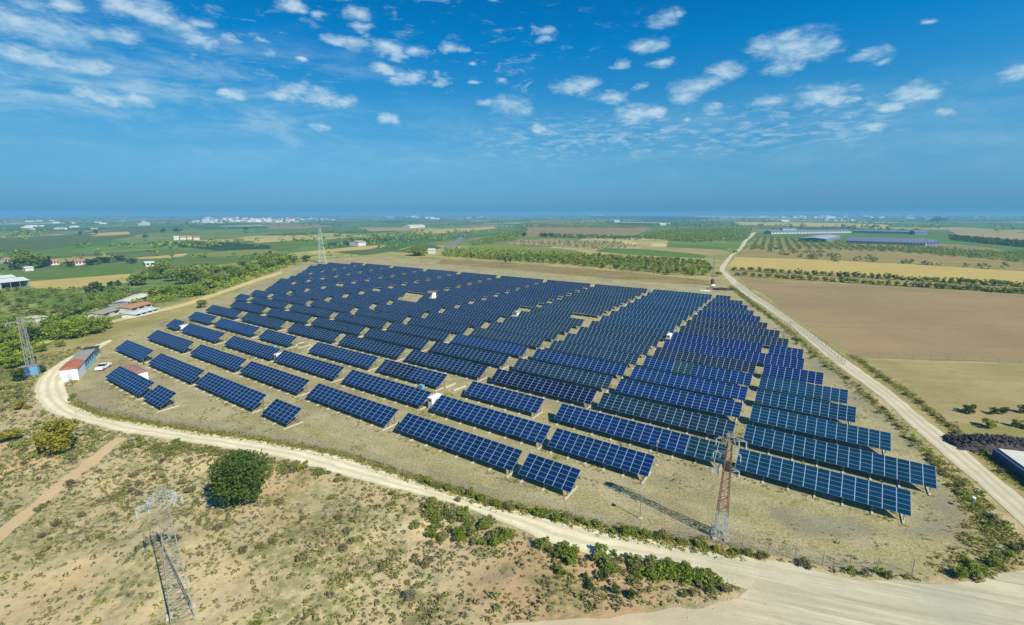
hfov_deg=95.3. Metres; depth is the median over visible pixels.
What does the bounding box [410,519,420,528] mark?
verge bush
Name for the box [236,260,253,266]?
broadleaf tree
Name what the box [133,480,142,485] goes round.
scrub bush
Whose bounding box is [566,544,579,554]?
verge bush
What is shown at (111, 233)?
stubble field
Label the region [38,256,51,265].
broadleaf tree
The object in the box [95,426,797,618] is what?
stones
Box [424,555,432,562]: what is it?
scrub bush
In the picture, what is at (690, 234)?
orchard rows
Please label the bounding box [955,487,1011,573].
bank shrubs
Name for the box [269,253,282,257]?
broadleaf tree
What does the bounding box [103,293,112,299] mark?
broadleaf tree
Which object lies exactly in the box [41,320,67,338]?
broadleaf tree
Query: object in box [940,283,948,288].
almond tree
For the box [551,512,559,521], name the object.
verge bush
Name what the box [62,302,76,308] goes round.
orchard tree
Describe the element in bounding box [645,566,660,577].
verge bush
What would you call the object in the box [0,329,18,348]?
broadleaf tree
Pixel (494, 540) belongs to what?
verge bush
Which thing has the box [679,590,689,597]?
verge bush
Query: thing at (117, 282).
broadleaf tree
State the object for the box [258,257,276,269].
broadleaf tree
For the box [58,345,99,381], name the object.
site building
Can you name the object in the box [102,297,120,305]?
broadleaf tree
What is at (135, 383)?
solar table
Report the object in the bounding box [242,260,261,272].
broadleaf tree
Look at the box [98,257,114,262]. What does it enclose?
broadleaf tree
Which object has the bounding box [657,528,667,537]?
verge bush
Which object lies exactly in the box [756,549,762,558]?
scrub bush
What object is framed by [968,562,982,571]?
verge bush
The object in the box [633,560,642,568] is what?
verge bush
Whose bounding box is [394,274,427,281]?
solar table
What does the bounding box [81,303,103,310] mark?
broadleaf tree
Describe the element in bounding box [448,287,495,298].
solar table
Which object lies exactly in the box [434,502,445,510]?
verge bush
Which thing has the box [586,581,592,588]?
verge bush
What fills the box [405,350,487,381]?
solar table
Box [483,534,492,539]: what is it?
verge bush
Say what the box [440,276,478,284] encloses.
solar table
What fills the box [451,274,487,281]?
solar table
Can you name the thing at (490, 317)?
solar table
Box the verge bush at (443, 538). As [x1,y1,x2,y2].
[439,536,446,541]
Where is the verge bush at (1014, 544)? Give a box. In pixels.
[1010,541,1021,546]
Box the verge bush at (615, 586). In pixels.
[610,582,619,594]
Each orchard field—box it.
[174,241,270,250]
[327,236,410,245]
[588,216,708,219]
[949,237,1022,246]
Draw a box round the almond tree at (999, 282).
[993,279,1005,285]
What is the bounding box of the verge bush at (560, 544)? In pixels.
[557,542,563,550]
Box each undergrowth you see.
[0,259,299,357]
[0,285,135,321]
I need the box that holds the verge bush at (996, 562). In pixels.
[984,557,1002,566]
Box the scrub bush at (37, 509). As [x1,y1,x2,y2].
[33,505,42,511]
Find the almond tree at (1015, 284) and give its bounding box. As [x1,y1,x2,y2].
[1010,281,1021,286]
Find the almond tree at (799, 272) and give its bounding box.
[794,268,802,273]
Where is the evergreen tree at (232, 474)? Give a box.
[206,448,271,506]
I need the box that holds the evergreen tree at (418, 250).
[406,246,427,255]
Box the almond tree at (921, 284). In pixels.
[917,281,924,286]
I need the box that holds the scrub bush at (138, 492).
[135,489,143,494]
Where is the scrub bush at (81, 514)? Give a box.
[76,511,85,517]
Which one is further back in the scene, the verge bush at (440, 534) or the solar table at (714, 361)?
the solar table at (714, 361)
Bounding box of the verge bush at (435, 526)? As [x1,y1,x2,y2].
[428,524,438,531]
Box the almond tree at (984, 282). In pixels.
[979,279,988,284]
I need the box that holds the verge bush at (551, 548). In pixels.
[546,545,556,552]
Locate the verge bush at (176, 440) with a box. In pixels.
[170,438,180,442]
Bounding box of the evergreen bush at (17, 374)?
[9,368,29,379]
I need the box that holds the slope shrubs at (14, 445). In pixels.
[0,382,113,460]
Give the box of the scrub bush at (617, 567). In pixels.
[610,563,621,572]
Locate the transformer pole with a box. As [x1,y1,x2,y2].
[709,259,717,285]
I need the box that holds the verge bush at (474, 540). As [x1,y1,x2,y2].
[471,537,478,544]
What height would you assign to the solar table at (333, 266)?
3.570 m
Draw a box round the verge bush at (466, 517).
[458,514,469,520]
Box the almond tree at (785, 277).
[781,273,789,278]
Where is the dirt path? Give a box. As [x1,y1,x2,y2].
[0,437,125,541]
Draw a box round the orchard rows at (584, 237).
[548,233,645,239]
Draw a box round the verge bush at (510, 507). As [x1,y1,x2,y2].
[505,503,514,510]
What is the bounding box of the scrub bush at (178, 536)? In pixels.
[172,534,181,539]
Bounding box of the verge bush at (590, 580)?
[587,578,594,589]
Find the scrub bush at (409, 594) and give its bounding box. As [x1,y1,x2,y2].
[403,589,417,600]
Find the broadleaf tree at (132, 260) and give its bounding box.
[124,258,137,263]
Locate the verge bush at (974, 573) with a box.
[968,568,986,582]
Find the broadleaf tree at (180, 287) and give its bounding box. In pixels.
[168,284,189,293]
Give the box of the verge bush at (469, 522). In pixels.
[464,519,472,526]
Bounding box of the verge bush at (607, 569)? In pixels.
[605,563,615,573]
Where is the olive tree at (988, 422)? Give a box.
[981,418,998,427]
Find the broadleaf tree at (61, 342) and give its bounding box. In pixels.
[54,340,65,346]
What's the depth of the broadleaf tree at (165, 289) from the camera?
274.75 m
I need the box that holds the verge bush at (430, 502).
[425,499,434,508]
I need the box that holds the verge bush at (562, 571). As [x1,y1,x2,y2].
[557,567,567,575]
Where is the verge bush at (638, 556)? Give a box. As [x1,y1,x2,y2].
[633,554,641,561]
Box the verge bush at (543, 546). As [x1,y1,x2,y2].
[538,537,547,549]
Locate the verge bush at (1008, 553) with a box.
[1004,549,1018,558]
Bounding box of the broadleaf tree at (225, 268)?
[220,265,236,271]
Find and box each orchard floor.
[442,248,708,275]
[737,246,1023,269]
[747,237,1023,260]
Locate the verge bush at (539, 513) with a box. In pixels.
[536,507,545,516]
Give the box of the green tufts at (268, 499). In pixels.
[0,349,1023,624]
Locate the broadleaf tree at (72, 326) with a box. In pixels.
[56,315,91,337]
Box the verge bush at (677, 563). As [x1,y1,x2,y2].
[676,562,689,567]
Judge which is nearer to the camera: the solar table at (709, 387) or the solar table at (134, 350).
the solar table at (709, 387)
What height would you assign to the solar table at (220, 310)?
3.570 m
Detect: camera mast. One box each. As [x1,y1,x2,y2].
[637,493,642,519]
[993,545,1001,555]
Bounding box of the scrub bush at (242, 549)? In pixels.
[238,545,247,553]
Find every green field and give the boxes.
[14,265,137,280]
[254,224,409,232]
[256,237,368,249]
[467,230,522,245]
[891,224,1023,227]
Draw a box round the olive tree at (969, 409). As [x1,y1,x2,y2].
[962,404,977,413]
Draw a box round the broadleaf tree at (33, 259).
[7,248,46,266]
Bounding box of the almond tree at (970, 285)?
[965,283,973,289]
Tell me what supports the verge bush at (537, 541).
on the ground at (758, 511)
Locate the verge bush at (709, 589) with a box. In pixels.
[706,586,714,592]
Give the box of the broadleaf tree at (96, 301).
[88,300,109,306]
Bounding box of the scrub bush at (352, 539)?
[348,536,355,544]
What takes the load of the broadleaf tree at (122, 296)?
on the ground at (758, 511)
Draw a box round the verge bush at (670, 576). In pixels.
[668,571,679,579]
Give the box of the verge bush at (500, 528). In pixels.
[497,526,504,532]
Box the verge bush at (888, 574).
[884,570,894,579]
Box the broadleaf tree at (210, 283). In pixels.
[202,279,217,288]
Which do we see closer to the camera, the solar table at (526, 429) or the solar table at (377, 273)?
the solar table at (526, 429)
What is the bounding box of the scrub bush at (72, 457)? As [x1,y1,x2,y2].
[67,454,76,460]
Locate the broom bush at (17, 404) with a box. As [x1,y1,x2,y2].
[12,401,28,407]
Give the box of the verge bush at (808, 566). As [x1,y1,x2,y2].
[804,563,811,569]
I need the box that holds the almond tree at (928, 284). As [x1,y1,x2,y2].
[925,282,932,287]
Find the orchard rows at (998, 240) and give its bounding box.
[948,234,1023,246]
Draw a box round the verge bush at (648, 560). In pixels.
[643,555,656,569]
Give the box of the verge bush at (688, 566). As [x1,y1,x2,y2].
[679,559,692,571]
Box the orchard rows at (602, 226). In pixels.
[536,224,640,227]
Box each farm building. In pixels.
[0,274,15,278]
[0,277,29,288]
[21,266,33,270]
[22,315,47,322]
[83,304,124,319]
[106,302,127,307]
[113,292,151,303]
[117,301,151,313]
[119,307,158,317]
[349,240,365,245]
[403,224,424,227]
[428,248,435,253]
[618,222,669,223]
[764,229,850,233]
[780,228,795,229]
[799,234,840,241]
[846,237,927,245]
[853,229,909,233]
[909,230,927,234]
[926,239,939,245]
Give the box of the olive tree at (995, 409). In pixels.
[989,407,1000,413]
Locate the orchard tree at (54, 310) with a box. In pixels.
[49,308,61,315]
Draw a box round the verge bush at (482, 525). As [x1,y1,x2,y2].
[477,521,487,529]
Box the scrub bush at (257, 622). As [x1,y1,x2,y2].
[252,619,263,624]
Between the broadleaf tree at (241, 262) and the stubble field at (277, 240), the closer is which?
the broadleaf tree at (241, 262)
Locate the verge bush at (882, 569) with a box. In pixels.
[879,567,885,574]
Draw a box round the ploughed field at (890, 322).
[743,281,1023,362]
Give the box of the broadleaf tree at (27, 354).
[20,352,34,357]
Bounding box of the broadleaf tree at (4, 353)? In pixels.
[0,347,15,364]
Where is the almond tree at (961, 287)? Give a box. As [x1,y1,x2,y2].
[956,284,965,289]
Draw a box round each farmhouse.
[0,257,12,262]
[50,259,58,264]
[73,258,85,264]
[142,261,154,266]
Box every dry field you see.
[55,255,112,261]
[361,227,420,231]
[507,239,638,248]
[640,246,729,255]
[863,360,1023,427]
[945,229,1023,240]
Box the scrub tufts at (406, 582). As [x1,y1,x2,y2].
[0,348,1023,624]
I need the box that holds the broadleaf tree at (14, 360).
[0,355,30,365]
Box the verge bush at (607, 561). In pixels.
[599,556,612,566]
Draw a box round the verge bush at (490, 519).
[483,514,495,523]
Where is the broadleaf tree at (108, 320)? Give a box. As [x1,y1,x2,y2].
[99,317,113,328]
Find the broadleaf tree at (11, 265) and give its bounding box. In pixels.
[6,259,22,268]
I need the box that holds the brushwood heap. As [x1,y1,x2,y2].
[940,433,1023,452]
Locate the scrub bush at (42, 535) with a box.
[36,531,48,537]
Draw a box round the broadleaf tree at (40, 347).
[32,344,46,351]
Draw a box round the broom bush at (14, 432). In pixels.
[0,428,21,439]
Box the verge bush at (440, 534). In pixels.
[438,531,446,539]
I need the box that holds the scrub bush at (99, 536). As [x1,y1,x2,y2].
[95,532,104,540]
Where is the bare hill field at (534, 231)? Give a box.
[524,224,650,237]
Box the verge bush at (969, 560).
[964,558,977,564]
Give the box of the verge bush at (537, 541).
[534,537,543,546]
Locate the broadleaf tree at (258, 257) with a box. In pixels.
[256,255,269,260]
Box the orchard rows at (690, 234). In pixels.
[646,227,751,241]
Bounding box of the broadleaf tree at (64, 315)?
[58,311,78,317]
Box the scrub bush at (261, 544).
[256,541,265,548]
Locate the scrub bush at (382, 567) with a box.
[377,563,387,572]
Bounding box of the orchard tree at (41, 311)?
[36,309,46,314]
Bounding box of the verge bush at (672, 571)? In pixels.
[669,563,675,573]
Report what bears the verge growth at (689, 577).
on the ground at (758, 511)
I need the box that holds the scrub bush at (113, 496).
[109,494,118,499]
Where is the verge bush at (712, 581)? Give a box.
[703,576,714,586]
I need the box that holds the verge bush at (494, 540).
[490,534,503,545]
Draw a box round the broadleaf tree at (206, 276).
[197,273,214,278]
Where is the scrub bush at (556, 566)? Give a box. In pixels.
[551,563,561,569]
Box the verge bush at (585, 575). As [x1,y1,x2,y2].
[582,572,588,580]
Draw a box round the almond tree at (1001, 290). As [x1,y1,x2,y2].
[995,287,1006,292]
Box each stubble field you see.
[29,274,129,288]
[88,232,129,235]
[138,253,186,258]
[192,238,274,241]
[253,237,319,242]
[308,245,383,254]
[416,226,494,234]
[692,215,847,218]
[729,257,1023,284]
[731,222,888,227]
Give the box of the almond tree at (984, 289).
[978,285,989,290]
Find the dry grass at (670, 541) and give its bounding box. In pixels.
[66,257,1023,577]
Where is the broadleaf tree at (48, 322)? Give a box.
[40,321,56,328]
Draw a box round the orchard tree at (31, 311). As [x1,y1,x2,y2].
[26,308,39,314]
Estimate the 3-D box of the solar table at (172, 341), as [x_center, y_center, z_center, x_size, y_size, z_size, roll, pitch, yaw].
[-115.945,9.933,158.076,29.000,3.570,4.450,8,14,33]
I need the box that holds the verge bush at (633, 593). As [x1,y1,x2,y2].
[627,589,639,598]
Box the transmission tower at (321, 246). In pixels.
[315,228,325,262]
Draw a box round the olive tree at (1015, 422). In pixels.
[1011,419,1023,428]
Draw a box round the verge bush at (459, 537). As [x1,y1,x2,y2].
[453,532,465,540]
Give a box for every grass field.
[194,250,278,256]
[362,230,412,235]
[466,244,577,254]
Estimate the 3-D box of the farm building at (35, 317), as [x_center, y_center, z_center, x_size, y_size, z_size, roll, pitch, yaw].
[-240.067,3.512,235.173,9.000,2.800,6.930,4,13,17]
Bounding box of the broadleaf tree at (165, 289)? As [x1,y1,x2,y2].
[156,285,173,293]
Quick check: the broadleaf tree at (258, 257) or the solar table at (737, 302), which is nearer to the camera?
the solar table at (737, 302)
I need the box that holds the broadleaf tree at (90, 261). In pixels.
[83,258,101,264]
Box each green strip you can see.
[596,248,708,257]
[666,243,729,248]
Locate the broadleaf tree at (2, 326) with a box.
[0,320,7,332]
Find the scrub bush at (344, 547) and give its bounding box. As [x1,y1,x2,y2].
[339,543,347,549]
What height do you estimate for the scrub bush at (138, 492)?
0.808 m
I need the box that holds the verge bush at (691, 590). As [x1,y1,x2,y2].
[688,587,698,596]
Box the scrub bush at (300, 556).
[295,551,308,561]
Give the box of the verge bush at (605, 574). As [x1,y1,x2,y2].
[596,568,608,580]
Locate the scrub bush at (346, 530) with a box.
[343,527,350,534]
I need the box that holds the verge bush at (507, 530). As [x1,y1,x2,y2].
[504,529,512,538]
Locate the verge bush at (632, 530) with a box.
[628,526,635,533]
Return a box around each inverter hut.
[123,364,148,379]
[427,290,435,297]
[427,393,441,408]
[512,310,520,316]
[667,333,672,338]
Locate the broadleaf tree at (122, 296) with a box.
[110,294,130,298]
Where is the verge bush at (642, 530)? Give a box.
[639,528,646,535]
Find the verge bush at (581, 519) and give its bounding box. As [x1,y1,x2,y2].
[577,516,584,522]
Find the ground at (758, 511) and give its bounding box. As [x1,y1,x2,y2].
[0,215,1023,624]
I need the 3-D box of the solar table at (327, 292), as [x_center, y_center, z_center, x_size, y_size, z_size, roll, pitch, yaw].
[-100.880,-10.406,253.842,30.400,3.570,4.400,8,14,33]
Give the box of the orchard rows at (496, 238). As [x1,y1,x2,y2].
[473,228,528,244]
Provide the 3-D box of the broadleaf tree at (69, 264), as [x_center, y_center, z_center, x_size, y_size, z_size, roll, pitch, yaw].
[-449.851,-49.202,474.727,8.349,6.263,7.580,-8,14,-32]
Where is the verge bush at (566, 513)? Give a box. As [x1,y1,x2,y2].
[562,511,571,519]
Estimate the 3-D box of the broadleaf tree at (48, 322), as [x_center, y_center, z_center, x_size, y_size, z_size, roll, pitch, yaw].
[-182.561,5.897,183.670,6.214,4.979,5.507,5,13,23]
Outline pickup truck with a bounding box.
[94,362,111,370]
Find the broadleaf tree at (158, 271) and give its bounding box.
[144,259,172,278]
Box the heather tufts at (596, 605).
[0,349,1023,624]
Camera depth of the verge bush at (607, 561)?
59.49 m
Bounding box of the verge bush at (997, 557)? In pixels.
[991,555,1002,562]
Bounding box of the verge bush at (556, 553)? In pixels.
[554,549,561,556]
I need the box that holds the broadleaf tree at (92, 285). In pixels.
[84,281,101,292]
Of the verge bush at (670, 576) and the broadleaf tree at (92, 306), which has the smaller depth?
the verge bush at (670, 576)
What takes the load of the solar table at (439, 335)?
on the ground at (758, 511)
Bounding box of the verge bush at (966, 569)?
[957,566,967,572]
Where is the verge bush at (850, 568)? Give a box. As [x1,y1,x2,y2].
[846,565,855,572]
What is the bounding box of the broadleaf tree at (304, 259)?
[299,255,311,261]
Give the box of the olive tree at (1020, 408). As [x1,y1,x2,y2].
[1017,405,1023,412]
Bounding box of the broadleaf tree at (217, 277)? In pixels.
[210,273,230,281]
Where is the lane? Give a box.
[719,249,1023,525]
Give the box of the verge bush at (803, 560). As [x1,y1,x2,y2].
[800,557,810,565]
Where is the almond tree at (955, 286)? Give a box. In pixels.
[947,283,957,288]
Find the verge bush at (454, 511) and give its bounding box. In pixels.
[445,509,458,517]
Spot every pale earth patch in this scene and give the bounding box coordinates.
[623,241,637,244]
[651,244,667,246]
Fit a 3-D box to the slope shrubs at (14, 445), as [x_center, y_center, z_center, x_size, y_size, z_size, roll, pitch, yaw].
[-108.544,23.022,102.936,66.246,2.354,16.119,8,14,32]
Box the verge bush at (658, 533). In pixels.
[655,531,662,538]
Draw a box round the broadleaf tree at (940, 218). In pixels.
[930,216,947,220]
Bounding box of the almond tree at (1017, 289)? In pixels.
[1012,287,1022,291]
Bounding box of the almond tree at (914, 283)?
[908,281,917,285]
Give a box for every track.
[32,271,282,346]
[739,232,755,248]
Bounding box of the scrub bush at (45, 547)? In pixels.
[40,544,50,551]
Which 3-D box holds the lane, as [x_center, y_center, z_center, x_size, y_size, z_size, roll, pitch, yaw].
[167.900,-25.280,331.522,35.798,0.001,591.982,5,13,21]
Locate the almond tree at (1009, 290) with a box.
[1002,286,1014,292]
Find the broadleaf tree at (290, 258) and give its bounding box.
[286,254,297,262]
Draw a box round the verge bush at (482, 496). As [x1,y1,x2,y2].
[476,492,485,500]
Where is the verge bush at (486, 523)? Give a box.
[480,519,490,528]
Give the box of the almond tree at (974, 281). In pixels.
[972,279,979,284]
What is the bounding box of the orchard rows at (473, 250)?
[441,246,586,255]
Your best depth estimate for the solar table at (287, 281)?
294.56 m
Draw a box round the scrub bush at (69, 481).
[62,479,74,485]
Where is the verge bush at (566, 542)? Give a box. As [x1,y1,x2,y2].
[562,540,569,547]
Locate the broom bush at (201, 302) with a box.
[196,299,206,306]
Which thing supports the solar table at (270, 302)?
on the ground at (758, 511)
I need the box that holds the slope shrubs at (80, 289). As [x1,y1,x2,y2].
[0,254,362,343]
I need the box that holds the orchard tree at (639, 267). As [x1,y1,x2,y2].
[635,265,642,270]
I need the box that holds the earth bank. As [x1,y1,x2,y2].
[435,260,716,284]
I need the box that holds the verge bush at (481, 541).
[477,538,485,544]
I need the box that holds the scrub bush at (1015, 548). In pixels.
[1010,545,1022,550]
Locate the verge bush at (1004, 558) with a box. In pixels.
[995,553,1009,561]
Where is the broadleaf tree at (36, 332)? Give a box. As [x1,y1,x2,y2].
[22,327,47,341]
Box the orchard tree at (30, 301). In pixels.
[25,298,35,303]
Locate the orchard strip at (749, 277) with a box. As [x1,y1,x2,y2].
[729,270,1023,294]
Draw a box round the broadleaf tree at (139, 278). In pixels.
[127,274,147,284]
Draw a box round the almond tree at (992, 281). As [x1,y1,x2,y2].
[988,279,996,284]
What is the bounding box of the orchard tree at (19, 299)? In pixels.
[14,296,22,301]
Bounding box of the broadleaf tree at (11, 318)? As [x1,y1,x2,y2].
[7,315,16,324]
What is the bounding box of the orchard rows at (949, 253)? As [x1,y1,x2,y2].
[743,236,1023,261]
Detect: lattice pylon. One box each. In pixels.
[134,485,198,624]
[710,432,746,542]
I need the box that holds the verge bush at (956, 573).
[952,565,968,579]
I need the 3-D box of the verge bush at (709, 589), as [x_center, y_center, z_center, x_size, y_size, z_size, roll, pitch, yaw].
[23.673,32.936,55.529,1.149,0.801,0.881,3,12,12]
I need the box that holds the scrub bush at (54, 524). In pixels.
[51,521,61,526]
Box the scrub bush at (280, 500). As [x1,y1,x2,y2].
[274,497,284,505]
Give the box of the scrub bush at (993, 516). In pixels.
[986,512,999,521]
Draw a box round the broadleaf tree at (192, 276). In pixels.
[172,263,207,283]
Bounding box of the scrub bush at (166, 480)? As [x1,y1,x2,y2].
[161,477,169,483]
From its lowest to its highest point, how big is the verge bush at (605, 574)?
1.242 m
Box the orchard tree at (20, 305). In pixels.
[13,303,28,309]
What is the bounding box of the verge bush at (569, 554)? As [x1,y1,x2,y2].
[560,551,572,558]
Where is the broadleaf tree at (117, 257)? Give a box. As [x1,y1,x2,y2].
[113,255,126,260]
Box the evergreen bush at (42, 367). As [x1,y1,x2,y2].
[37,363,46,371]
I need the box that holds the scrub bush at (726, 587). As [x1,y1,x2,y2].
[720,583,732,591]
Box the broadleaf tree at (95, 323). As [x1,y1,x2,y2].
[78,314,105,333]
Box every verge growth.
[149,441,326,475]
[422,500,457,536]
[428,476,709,547]
[629,559,728,587]
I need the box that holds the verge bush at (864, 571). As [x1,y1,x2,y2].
[860,567,869,574]
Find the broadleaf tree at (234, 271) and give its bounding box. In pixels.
[226,266,247,277]
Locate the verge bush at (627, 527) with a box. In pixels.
[620,523,630,533]
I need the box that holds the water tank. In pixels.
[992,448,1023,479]
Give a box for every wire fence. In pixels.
[70,379,640,528]
[678,524,914,573]
[737,284,845,360]
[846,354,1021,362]
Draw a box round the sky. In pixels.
[0,0,1023,215]
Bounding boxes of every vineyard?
[0,228,158,251]
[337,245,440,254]
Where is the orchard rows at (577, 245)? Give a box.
[511,239,634,248]
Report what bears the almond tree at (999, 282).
on the orchard strip at (749, 277)
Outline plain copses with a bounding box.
[0,215,1023,276]
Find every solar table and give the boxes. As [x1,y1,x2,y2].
[104,366,154,399]
[115,340,153,363]
[142,385,178,411]
[146,330,193,354]
[147,353,204,386]
[166,319,184,331]
[180,323,225,344]
[188,311,215,326]
[189,344,246,373]
[194,372,266,413]
[205,305,241,320]
[213,318,259,338]
[224,336,279,362]
[230,301,266,314]
[234,294,250,302]
[239,361,310,397]
[240,313,286,330]
[249,296,288,308]
[250,290,271,298]
[259,329,296,348]
[261,399,302,429]
[264,286,290,294]
[266,308,311,324]
[270,293,309,305]
[272,282,307,291]
[273,350,344,382]
[277,278,294,283]
[286,323,340,344]
[288,276,309,280]
[288,304,334,319]
[290,290,328,300]
[294,281,324,288]
[296,273,322,279]
[306,268,323,272]
[306,383,397,430]
[308,265,333,271]
[308,287,346,297]
[308,342,378,371]
[310,278,338,286]
[310,300,354,312]
[311,317,365,336]
[312,271,335,278]
[316,264,344,268]
[324,270,348,275]
[324,276,354,284]
[325,285,362,294]
[327,262,353,268]
[328,296,373,309]
[333,312,387,329]
[335,268,359,274]
[338,274,367,280]
[338,335,405,360]
[342,370,431,410]
[343,283,375,291]
[345,266,369,271]
[346,293,389,304]
[350,272,380,279]
[351,262,363,266]
[354,307,407,323]
[355,265,380,270]
[355,280,390,288]
[362,271,391,277]
[363,290,400,300]
[363,328,428,351]
[364,264,389,269]
[369,278,403,286]
[372,269,402,275]
[374,303,425,317]
[376,359,446,391]
[379,287,408,297]
[382,268,413,274]
[382,276,415,283]
[387,322,450,342]
[391,299,442,311]
[393,266,422,272]
[393,285,433,294]
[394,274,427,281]
[396,413,522,477]
[405,272,437,279]
[405,282,446,290]
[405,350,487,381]
[407,316,468,334]
[416,271,447,277]
[417,297,457,307]
[418,280,457,289]
[422,293,431,297]
[426,269,456,275]
[426,311,485,328]
[429,278,468,286]
[429,341,508,368]
[431,395,550,449]
[436,290,484,299]
[436,294,471,305]
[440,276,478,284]
[443,307,500,322]
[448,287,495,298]
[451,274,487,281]
[451,334,527,357]
[458,303,514,317]
[460,272,496,278]
[460,284,506,295]
[464,381,544,418]
[470,327,544,348]
[471,282,517,292]
[473,299,520,310]
[481,280,526,289]
[486,296,538,308]
[487,321,558,340]
[490,369,596,408]
[491,278,534,286]
[497,293,548,304]
[500,276,543,284]
[502,316,572,335]
[509,290,558,300]
[513,358,612,392]
[517,311,584,329]
[518,453,580,499]
[519,287,567,297]
[528,284,575,294]
[530,306,572,316]
[532,349,627,380]
[538,282,583,291]
[542,302,603,318]
[546,280,590,288]
[547,428,654,483]
[549,340,639,368]
[552,299,613,313]
[554,403,728,470]
[562,295,621,309]
[564,333,650,358]
[571,292,628,305]
[577,326,659,349]
[579,289,634,301]
[587,287,641,298]
[589,321,668,342]
[594,284,647,294]
[598,392,735,442]
[599,315,675,331]
[609,311,682,328]
[615,378,742,421]
[618,306,688,323]
[626,302,694,318]
[629,366,747,402]
[633,299,699,313]
[640,295,703,309]
[642,356,752,386]
[646,292,707,305]
[652,289,711,301]
[653,347,756,373]
[662,339,804,369]
[671,332,762,352]
[679,325,788,346]
[686,320,779,337]
[692,315,767,328]
[697,310,760,321]
[703,306,753,315]
[707,302,747,309]
[711,298,742,304]
[715,295,730,299]
[735,448,910,523]
[743,424,936,494]
[749,405,890,454]
[754,389,855,424]
[758,375,847,404]
[762,364,823,384]
[768,345,803,358]
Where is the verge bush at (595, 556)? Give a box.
[589,551,601,560]
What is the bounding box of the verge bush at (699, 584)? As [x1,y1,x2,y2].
[696,580,703,588]
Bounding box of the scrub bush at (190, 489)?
[182,485,195,491]
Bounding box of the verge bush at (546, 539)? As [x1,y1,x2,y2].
[539,536,551,548]
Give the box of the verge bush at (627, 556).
[624,552,633,558]
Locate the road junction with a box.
[504,560,1023,624]
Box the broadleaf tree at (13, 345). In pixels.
[4,337,27,350]
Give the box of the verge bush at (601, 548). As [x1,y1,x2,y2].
[595,542,608,553]
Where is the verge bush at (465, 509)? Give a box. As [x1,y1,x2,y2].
[457,505,468,515]
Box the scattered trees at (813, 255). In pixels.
[749,244,1009,268]
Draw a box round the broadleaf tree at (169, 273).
[162,268,181,281]
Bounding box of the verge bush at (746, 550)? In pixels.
[742,547,751,553]
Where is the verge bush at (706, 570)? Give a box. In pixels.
[699,567,713,575]
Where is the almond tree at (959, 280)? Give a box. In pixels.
[956,277,963,283]
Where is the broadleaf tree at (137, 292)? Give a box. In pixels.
[128,290,146,296]
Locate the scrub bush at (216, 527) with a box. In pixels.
[212,523,221,530]
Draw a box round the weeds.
[68,257,1023,578]
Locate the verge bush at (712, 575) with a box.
[703,571,717,585]
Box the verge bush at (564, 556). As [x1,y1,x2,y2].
[561,550,571,559]
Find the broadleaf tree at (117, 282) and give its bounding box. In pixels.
[113,280,120,285]
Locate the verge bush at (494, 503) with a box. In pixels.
[491,498,500,505]
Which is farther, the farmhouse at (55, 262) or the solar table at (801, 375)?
the farmhouse at (55, 262)
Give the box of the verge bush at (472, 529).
[466,526,475,535]
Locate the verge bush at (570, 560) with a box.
[567,553,577,564]
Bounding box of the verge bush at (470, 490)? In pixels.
[467,486,474,494]
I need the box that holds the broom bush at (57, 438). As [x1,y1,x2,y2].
[30,417,80,451]
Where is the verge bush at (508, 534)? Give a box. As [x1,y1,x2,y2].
[499,528,510,540]
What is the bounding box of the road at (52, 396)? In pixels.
[34,340,766,588]
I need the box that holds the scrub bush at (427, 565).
[421,561,430,568]
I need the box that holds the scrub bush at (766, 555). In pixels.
[762,551,769,558]
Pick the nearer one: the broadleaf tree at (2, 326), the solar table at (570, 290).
the broadleaf tree at (2, 326)
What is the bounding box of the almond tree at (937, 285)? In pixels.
[933,282,942,287]
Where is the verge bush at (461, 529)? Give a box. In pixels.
[453,526,465,535]
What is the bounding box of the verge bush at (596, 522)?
[593,518,601,526]
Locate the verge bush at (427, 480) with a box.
[425,477,432,482]
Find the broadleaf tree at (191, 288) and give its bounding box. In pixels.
[184,283,208,294]
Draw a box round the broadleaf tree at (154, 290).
[147,287,162,296]
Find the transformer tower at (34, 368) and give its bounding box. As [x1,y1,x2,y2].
[3,316,41,375]
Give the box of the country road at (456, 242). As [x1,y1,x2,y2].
[443,231,472,248]
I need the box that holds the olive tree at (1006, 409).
[999,407,1009,412]
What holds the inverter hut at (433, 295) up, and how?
on the ground at (758, 511)
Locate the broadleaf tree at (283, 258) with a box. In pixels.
[273,254,288,263]
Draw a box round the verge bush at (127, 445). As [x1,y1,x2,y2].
[122,443,133,448]
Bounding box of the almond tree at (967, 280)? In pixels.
[962,278,971,283]
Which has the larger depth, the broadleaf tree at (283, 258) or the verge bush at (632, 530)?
the broadleaf tree at (283, 258)
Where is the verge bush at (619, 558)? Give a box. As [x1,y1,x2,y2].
[617,555,623,561]
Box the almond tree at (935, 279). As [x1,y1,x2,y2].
[932,276,940,281]
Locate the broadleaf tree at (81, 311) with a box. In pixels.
[72,308,87,315]
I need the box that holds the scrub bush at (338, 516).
[334,514,342,519]
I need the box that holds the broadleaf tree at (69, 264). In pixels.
[63,261,73,266]
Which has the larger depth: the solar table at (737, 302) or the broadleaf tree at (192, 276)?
the broadleaf tree at (192, 276)
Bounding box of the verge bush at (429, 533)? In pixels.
[425,529,436,537]
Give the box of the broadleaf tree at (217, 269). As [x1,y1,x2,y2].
[212,266,220,272]
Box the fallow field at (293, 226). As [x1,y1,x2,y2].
[267,224,329,228]
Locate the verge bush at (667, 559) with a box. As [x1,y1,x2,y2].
[663,557,676,566]
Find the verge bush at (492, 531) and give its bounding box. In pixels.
[487,528,497,540]
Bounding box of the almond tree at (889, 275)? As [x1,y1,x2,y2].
[883,272,892,278]
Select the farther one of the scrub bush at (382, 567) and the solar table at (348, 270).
the solar table at (348, 270)
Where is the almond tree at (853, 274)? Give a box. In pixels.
[851,271,860,276]

